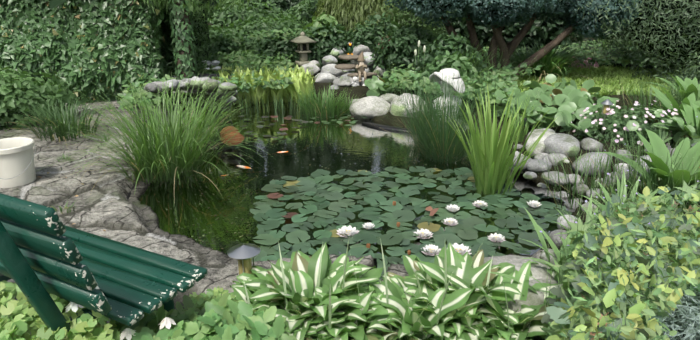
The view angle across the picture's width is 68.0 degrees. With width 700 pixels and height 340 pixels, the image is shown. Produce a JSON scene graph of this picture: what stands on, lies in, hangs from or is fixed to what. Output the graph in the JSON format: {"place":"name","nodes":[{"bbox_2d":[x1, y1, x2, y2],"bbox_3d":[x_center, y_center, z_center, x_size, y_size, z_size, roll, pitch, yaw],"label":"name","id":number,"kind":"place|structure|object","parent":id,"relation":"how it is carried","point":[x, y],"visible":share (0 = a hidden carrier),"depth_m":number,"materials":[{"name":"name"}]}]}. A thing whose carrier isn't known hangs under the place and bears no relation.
{"place":"outdoors","nodes":[
{"label":"outdoors","id":0,"kind":"place"},
{"bbox_2d":[0,86,699,339],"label":"paving","id":1,"kind":"structure","parent":0,"point":[111,209],"depth_m":4.28,"materials":[{"name":"grey stone"}]},
{"bbox_2d":[0,137,35,187],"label":"white bucket","id":2,"kind":"object","parent":1,"relation":"on","point":[17,163],"visible":1,"depth_m":4.38,"materials":[{"name":"white plastic"}]},
{"bbox_2d":[0,193,207,337],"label":"garden bench","id":3,"kind":"object","parent":1,"relation":"on","point":[45,252],"visible":0.9,"depth_m":1.77,"materials":[{"name":"paint"}]},
{"bbox_2d":[227,243,260,280],"bbox_3d":[-0.573,0.551,2.844,0.178,0.313,0.178,0,19,-1],"label":"solar lamp","id":4,"kind":"object","parent":1,"relation":"on","point":[243,255],"visible":0.6,"depth_m":2.79,"materials":[{"name":"silver metal"}]},
{"bbox_2d":[221,239,562,339],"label":"hosta plants","id":5,"kind":"object","parent":1,"relation":"on","point":[449,293],"visible":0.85,"depth_m":2.44,"materials":[{"name":"green plant"}]},
{"bbox_2d":[429,68,464,119],"bbox_3d":[1.158,-0.910,6.235,0.474,0.608,0.384,-11,22,-29],"label":"bust lady with hat","id":6,"kind":"object","parent":1,"relation":"on","point":[449,72],"visible":0.58,"depth_m":6.12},
{"bbox_2d":[138,105,583,281],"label":"pond water","id":7,"kind":"structure","parent":0,"point":[185,211],"depth_m":4.85,"materials":[{"name":"green liquid"}]},
{"bbox_2d":[220,126,244,142],"bbox_3d":[-1.390,-0.277,6.176,0.340,0.340,0.515,-7,44,-20],"label":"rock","id":8,"kind":"object","parent":7,"relation":"in","point":[236,136],"visible":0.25,"depth_m":6.10,"materials":[{"name":"brown stone"}]},
{"bbox_2d":[221,151,287,175],"bbox_3d":[-0.955,-0.112,5.504,1.487,0.089,3.210,0,19,-1],"label":"koi fish","id":9,"kind":"object","parent":7,"relation":"in","point":[242,166],"visible":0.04,"depth_m":5.16},
{"bbox_2d":[215,64,318,112],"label":"plants","id":10,"kind":"object","parent":7,"relation":"in","point":[302,79],"visible":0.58,"depth_m":7.64,"materials":[{"name":"green plant"}]},
{"bbox_2d":[126,122,411,198],"bbox_3d":[-0.735,-0.183,5.626,3.640,0.070,0.822,-15,24,-37],"label":"pond liner edge","id":11,"kind":"object","parent":7,"relation":"in","point":[383,127],"visible":0.35,"depth_m":6.55,"materials":[{"name":"rubber"}]},
{"bbox_2d":[158,111,571,283],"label":"water lily pads","id":12,"kind":"object","parent":7,"relation":"on","point":[468,234],"visible":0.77,"depth_m":4.00,"materials":[{"name":"green plant"}]},
{"bbox_2d":[307,133,435,170],"bbox_3d":[0.561,-0.184,5.607,2.058,0.012,1.503,8,21,23],"label":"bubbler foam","id":13,"kind":"object","parent":7,"relation":"on","point":[372,156],"visible":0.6,"depth_m":5.58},
{"bbox_2d":[336,200,541,255],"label":"water lilies","id":14,"kind":"object","parent":7,"relation":"on","point":[422,233],"visible":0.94,"depth_m":3.67,"materials":[{"name":"white plant"}]},
{"bbox_2d":[446,84,556,195],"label":"iris leaves","id":15,"kind":"object","parent":7,"relation":"in","point":[489,156],"visible":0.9,"depth_m":4.37,"materials":[{"name":"green plant"}]},
{"bbox_2d":[208,23,691,159],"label":"garden ground","id":16,"kind":"structure","parent":0,"point":[620,102],"depth_m":7.47,"materials":[{"name":"green plant"}]},
{"bbox_2d":[0,0,205,103],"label":"ivy hedge","id":17,"kind":"object","parent":16,"relation":"on","point":[82,45],"visible":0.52,"depth_m":7.39,"materials":[{"name":"green plant"}]},
{"bbox_2d":[174,60,220,70],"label":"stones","id":18,"kind":"object","parent":16,"relation":"on","point":[215,62],"visible":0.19,"depth_m":8.81,"materials":[{"name":"stone"}]},
{"bbox_2d":[290,31,316,65],"bbox_3d":[-0.875,-2.274,9.677,0.389,0.606,0.389,-9,21,-25],"label":"stone lantern","id":19,"kind":"object","parent":16,"relation":"on","point":[302,41],"visible":0.98,"depth_m":9.61,"materials":[{"name":"grey stone"}]},
{"bbox_2d":[0,0,699,131],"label":"shrub foliage","id":20,"kind":"object","parent":16,"relation":"on","point":[400,42],"visible":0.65,"depth_m":8.80,"materials":[{"name":"green plant"}]},
{"bbox_2d":[0,105,699,339],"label":"leafy shrubs","id":21,"kind":"object","parent":16,"relation":"on","point":[616,290],"visible":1,"depth_m":2.04,"materials":[{"name":"green plant"}]},
{"bbox_2d":[0,52,699,216],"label":"sedge plants","id":22,"kind":"object","parent":16,"relation":"on","point":[173,155],"depth_m":5.06,"materials":[{"name":"green plant"}]},
{"bbox_2d":[28,0,699,70],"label":"shrub foliage","id":23,"kind":"object","parent":16,"relation":"on","point":[639,20],"visible":0.1,"depth_m":8.59,"materials":[{"name":"green plant"}]},
{"bbox_2d":[174,0,580,102],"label":"tree trunks","id":24,"kind":"object","parent":16,"relation":"on","point":[498,40],"visible":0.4,"depth_m":8.69,"materials":[{"name":"brown plant"}]},
{"bbox_2d":[49,0,216,21],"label":"tree foliage","id":25,"kind":"object","parent":24,"relation":"attached to","point":[54,3],"visible":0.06,"depth_m":7.25,"materials":[{"name":"green plant"}]},
{"bbox_2d":[385,0,643,40],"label":"conifer foliage","id":26,"kind":"object","parent":24,"relation":"attached to","point":[526,10],"visible":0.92,"depth_m":8.21,"materials":[{"name":"green plant"}]},
{"bbox_2d":[65,100,697,339],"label":"flowers","id":27,"kind":"object","parent":16,"relation":"on","point":[166,322],"visible":0.52,"depth_m":2.76,"materials":[{"name":"white plant"}]},
{"bbox_2d":[221,69,560,312],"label":"boulders","id":28,"kind":"object","parent":16,"relation":"on","point":[364,107],"visible":0.33,"depth_m":5.21,"materials":[{"name":"grey stone"}]},
{"bbox_2d":[144,45,696,264],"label":"river cobbles","id":29,"kind":"object","parent":16,"relation":"on","point":[331,73],"visible":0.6,"depth_m":5.08,"materials":[{"name":"stone"}]},
{"bbox_2d":[335,54,377,76],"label":"waterfall stone slabs","id":30,"kind":"structure","parent":29,"relation":"on","point":[347,66],"depth_m":8.82,"materials":[{"name":"beige stone"}]},
{"bbox_2d":[347,42,352,54],"bbox_3d":[0.004,-2.144,9.141,0.115,0.230,0.160,0,19,-1],"label":"duck figurine","id":31,"kind":"object","parent":30,"relation":"on","point":[350,48],"visible":0.92,"depth_m":9.13,"materials":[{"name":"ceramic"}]},
{"bbox_2d":[356,52,367,82],"bbox_3d":[0.196,-1.702,8.566,0.201,0.487,0.256,-4,19,-11],"label":"garden gnome","id":32,"kind":"object","parent":30,"relation":"on","point":[361,67],"visible":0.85,"depth_m":8.55,"materials":[{"name":"stone"}]},
{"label":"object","id":33,"kind":"object","parent":29,"relation":"in","visible":0},
{"bbox_2d":[351,76,357,84],"bbox_3d":[0.103,-1.435,8.620,0.192,0.227,0.182,-8,21,-23],"label":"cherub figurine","id":34,"kind":"object","parent":33,"relation":"on","point":[355,79],"visible":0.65,"depth_m":8.60,"materials":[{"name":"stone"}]},
{"bbox_2d":[416,33,596,81],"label":"daylily plants","id":35,"kind":"object","parent":16,"relation":"on","point":[561,63],"visible":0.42,"depth_m":9.02,"materials":[{"name":"green plant"}]},
{"bbox_2d":[364,64,699,155],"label":"broad-leaved plants","id":36,"kind":"object","parent":16,"relation":"on","point":[571,102],"visible":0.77,"depth_m":6.13,"materials":[{"name":"green plant"}]},
{"bbox_2d":[601,99,612,133],"bbox_3d":[2.700,-0.528,5.508,0.120,0.454,0.120,0,19,-1],"label":"solar lamp","id":37,"kind":"object","parent":16,"relation":"on","point":[607,103],"visible":0.9,"depth_m":5.44,"materials":[{"name":"silver metal"}]},
{"bbox_2d":[573,73,699,196],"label":"bank flowers","id":38,"kind":"object","parent":16,"relation":"on","point":[689,108],"visible":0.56,"depth_m":5.17,"materials":[{"name":"green plant"}]},
{"bbox_2d":[523,69,659,94],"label":"buds","id":39,"kind":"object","parent":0,"point":[595,85],"depth_m":9.03,"materials":[{"name":"plant"}]},
{"bbox_2d":[515,64,699,98],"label":"lawn grass","id":40,"kind":"structure","parent":0,"point":[604,79],"depth_m":8.91,"materials":[{"name":"green plant"}]}
]}

